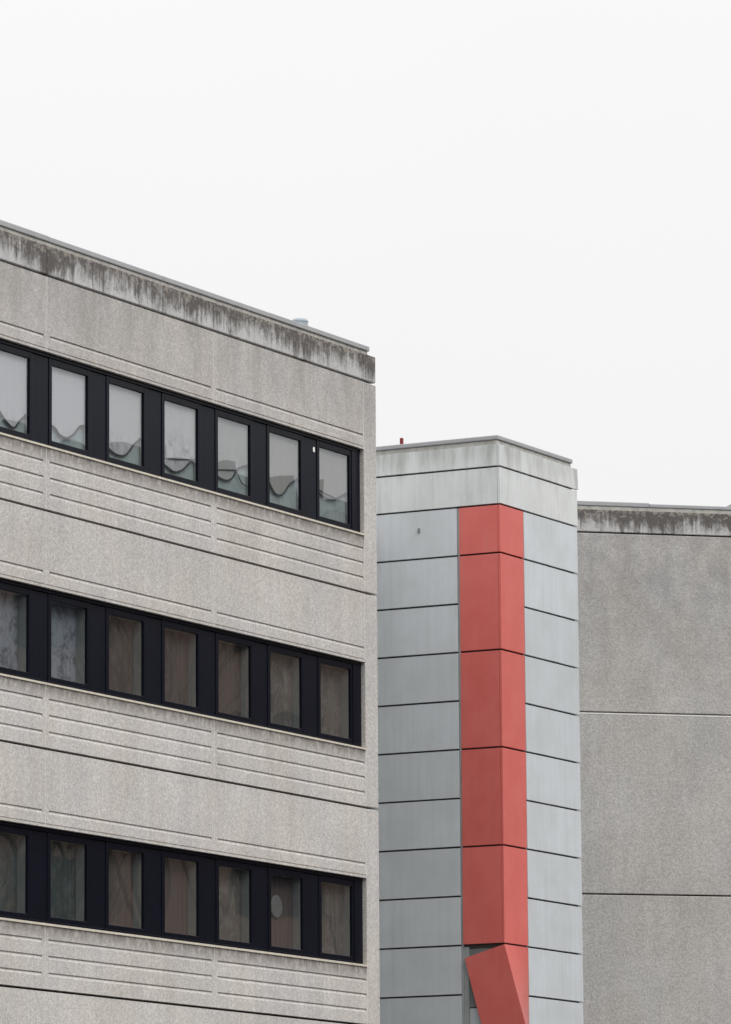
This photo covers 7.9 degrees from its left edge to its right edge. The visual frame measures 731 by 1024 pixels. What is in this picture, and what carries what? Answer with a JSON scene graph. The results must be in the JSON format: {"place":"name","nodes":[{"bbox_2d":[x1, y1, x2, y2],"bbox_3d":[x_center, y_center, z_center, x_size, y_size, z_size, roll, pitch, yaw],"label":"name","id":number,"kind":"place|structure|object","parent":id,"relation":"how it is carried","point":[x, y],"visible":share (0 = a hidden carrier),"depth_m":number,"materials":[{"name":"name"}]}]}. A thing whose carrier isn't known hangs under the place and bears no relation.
{"place":"outdoors","nodes":[
{"label":"outdoors","id":0,"kind":"place"},
{"bbox_2d":[0,220,379,1023],"bbox_3d":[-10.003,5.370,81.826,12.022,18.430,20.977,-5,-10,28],"label":"office block","id":1,"kind":"structure","parent":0,"point":[188,660],"depth_m":83.10,"materials":[{"name":"concrete"},{"name":"metal"}]},
{"bbox_2d":[0,825,30,918],"bbox_3d":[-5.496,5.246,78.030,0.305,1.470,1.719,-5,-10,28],"label":"window","id":2,"kind":"structure","parent":1,"relation":"in","point":[15,842],"depth_m":78.61,"materials":[{"name":"clear glass"}]},
{"bbox_2d":[0,582,31,677],"bbox_3d":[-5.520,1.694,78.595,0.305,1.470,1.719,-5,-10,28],"label":"window","id":3,"kind":"structure","parent":1,"relation":"in","point":[15,601],"depth_m":79.17,"materials":[{"name":"clear glass"}]},
{"bbox_2d":[0,343,32,439],"bbox_3d":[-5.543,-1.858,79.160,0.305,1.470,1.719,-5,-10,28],"label":"window","id":4,"kind":"structure","parent":1,"relation":"in","point":[16,365],"depth_m":79.53,"materials":[{"name":"clear glass"}]},
{"bbox_2d":[47,593,89,689],"bbox_3d":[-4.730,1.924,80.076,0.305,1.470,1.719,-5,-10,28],"label":"window","id":5,"kind":"structure","parent":1,"relation":"in","point":[68,619],"depth_m":80.51,"materials":[{"name":"clear glass"}]},
{"bbox_2d":[47,832,89,926],"bbox_3d":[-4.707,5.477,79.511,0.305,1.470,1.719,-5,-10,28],"label":"window","id":6,"kind":"structure","parent":1,"relation":"in","point":[68,857],"depth_m":79.94,"materials":[{"name":"clear glass"}]},
{"bbox_2d":[48,358,90,455],"bbox_3d":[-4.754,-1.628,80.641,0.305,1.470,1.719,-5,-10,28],"label":"window","id":7,"kind":"structure","parent":1,"relation":"in","point":[69,386],"depth_m":80.87,"materials":[{"name":"clear glass"}]},
{"bbox_2d":[105,607,146,700],"bbox_3d":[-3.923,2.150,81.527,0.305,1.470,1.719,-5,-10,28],"label":"window","id":8,"kind":"structure","parent":1,"relation":"in","point":[126,632],"depth_m":81.98,"materials":[{"name":"clear glass"}]},
{"bbox_2d":[105,841,146,933],"bbox_3d":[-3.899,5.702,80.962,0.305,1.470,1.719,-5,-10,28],"label":"window","id":9,"kind":"structure","parent":1,"relation":"in","point":[125,865],"depth_m":81.42,"materials":[{"name":"clear glass"}]},
{"bbox_2d":[106,376,146,471],"bbox_3d":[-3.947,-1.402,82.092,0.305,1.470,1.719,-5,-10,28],"label":"window","id":10,"kind":"structure","parent":1,"relation":"in","point":[126,402],"depth_m":82.34,"materials":[{"name":"clear glass"}]},
{"bbox_2d":[161,393,200,486],"bbox_3d":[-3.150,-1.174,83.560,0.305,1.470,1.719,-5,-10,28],"label":"window","id":11,"kind":"structure","parent":1,"relation":"in","point":[180,418],"depth_m":83.82,"materials":[{"name":"clear glass"}]},
{"bbox_2d":[161,620,200,712],"bbox_3d":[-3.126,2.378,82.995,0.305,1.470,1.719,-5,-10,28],"label":"window","id":12,"kind":"structure","parent":1,"relation":"in","point":[180,644],"depth_m":83.45,"materials":[{"name":"clear glass"}]},
{"bbox_2d":[161,850,201,940],"bbox_3d":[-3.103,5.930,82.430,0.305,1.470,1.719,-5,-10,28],"label":"window","id":13,"kind":"structure","parent":1,"relation":"in","point":[180,872],"depth_m":82.88,"materials":[{"name":"clear glass"}]},
{"bbox_2d":[215,409,252,500],"bbox_3d":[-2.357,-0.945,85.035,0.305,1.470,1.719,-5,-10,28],"label":"window","id":14,"kind":"structure","parent":1,"relation":"in","point":[233,433],"depth_m":85.29,"materials":[{"name":"clear glass"}]},
{"bbox_2d":[215,632,253,722],"bbox_3d":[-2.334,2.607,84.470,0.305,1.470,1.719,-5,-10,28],"label":"window","id":15,"kind":"structure","parent":1,"relation":"in","point":[234,658],"depth_m":84.93,"materials":[{"name":"clear glass"}]},
{"bbox_2d":[216,859,253,947],"bbox_3d":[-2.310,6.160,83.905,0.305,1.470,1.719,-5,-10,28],"label":"window","id":16,"kind":"structure","parent":1,"relation":"in","point":[234,880],"depth_m":84.36,"materials":[{"name":"clear glass"}]},
{"bbox_2d":[271,895,281,918],"bbox_3d":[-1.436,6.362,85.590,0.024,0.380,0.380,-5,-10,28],"label":"round plate","id":17,"kind":"object","parent":1,"relation":"on","point":[276,907],"visible":1,"depth_m":85.57,"materials":[{"name":"grey"}]},
{"bbox_2d":[266,425,302,514],"bbox_3d":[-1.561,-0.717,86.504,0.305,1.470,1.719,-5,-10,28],"label":"window","id":18,"kind":"structure","parent":1,"relation":"in","point":[284,449],"depth_m":86.76,"materials":[{"name":"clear glass"}]},
{"bbox_2d":[267,644,304,733],"bbox_3d":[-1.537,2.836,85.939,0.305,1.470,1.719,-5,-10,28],"label":"window","id":19,"kind":"structure","parent":1,"relation":"in","point":[285,667],"depth_m":86.40,"materials":[{"name":"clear glass"}]},
{"bbox_2d":[268,867,305,954],"bbox_3d":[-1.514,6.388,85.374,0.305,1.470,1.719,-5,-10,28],"label":"window","id":20,"kind":"structure","parent":1,"relation":"in","point":[286,933],"depth_m":85.87,"materials":[{"name":"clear glass"}]},
{"bbox_2d":[293,318,307,325],"bbox_3d":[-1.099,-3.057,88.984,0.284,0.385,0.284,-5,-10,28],"label":"roof vent","id":21,"kind":"object","parent":1,"relation":"on","point":[304,321],"visible":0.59,"depth_m":88.89,"materials":[{"name":"metal"}]},
{"bbox_2d":[316,440,351,528],"bbox_3d":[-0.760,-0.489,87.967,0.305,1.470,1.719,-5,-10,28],"label":"window","id":22,"kind":"structure","parent":1,"relation":"in","point":[333,463],"depth_m":88.21,"materials":[{"name":"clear glass"}]},
{"bbox_2d":[317,656,352,743],"bbox_3d":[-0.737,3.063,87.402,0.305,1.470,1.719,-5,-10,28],"label":"window","id":23,"kind":"structure","parent":1,"relation":"in","point":[334,677],"depth_m":87.89,"materials":[{"name":"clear glass"}]},
{"bbox_2d":[318,875,353,960],"bbox_3d":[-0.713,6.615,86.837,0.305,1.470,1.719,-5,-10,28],"label":"window","id":24,"kind":"structure","parent":1,"relation":"in","point":[336,895],"depth_m":87.31,"materials":[{"name":"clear glass"}]},
{"bbox_2d":[0,0,730,506],"label":"sky","id":25,"kind":"structure","parent":0,"point":[520,210],"materials":[{"name":"white"}]},
{"bbox_2d":[574,501,730,1023],"bbox_3d":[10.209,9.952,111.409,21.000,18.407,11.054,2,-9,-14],"label":"concrete building","id":26,"kind":"structure","parent":0,"point":[654,610],"depth_m":105.29,"materials":[{"name":"concrete"}]},
{"label":"ground","id":27,"kind":"structure","parent":0,"visible":0},
{"bbox_2d":[370,435,583,1023],"bbox_3d":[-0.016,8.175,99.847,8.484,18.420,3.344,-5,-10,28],"label":"stair tower","id":28,"kind":"structure","parent":27,"relation":"on","point":[480,870],"depth_m":98.07,"materials":[{"name":"grey metal"}]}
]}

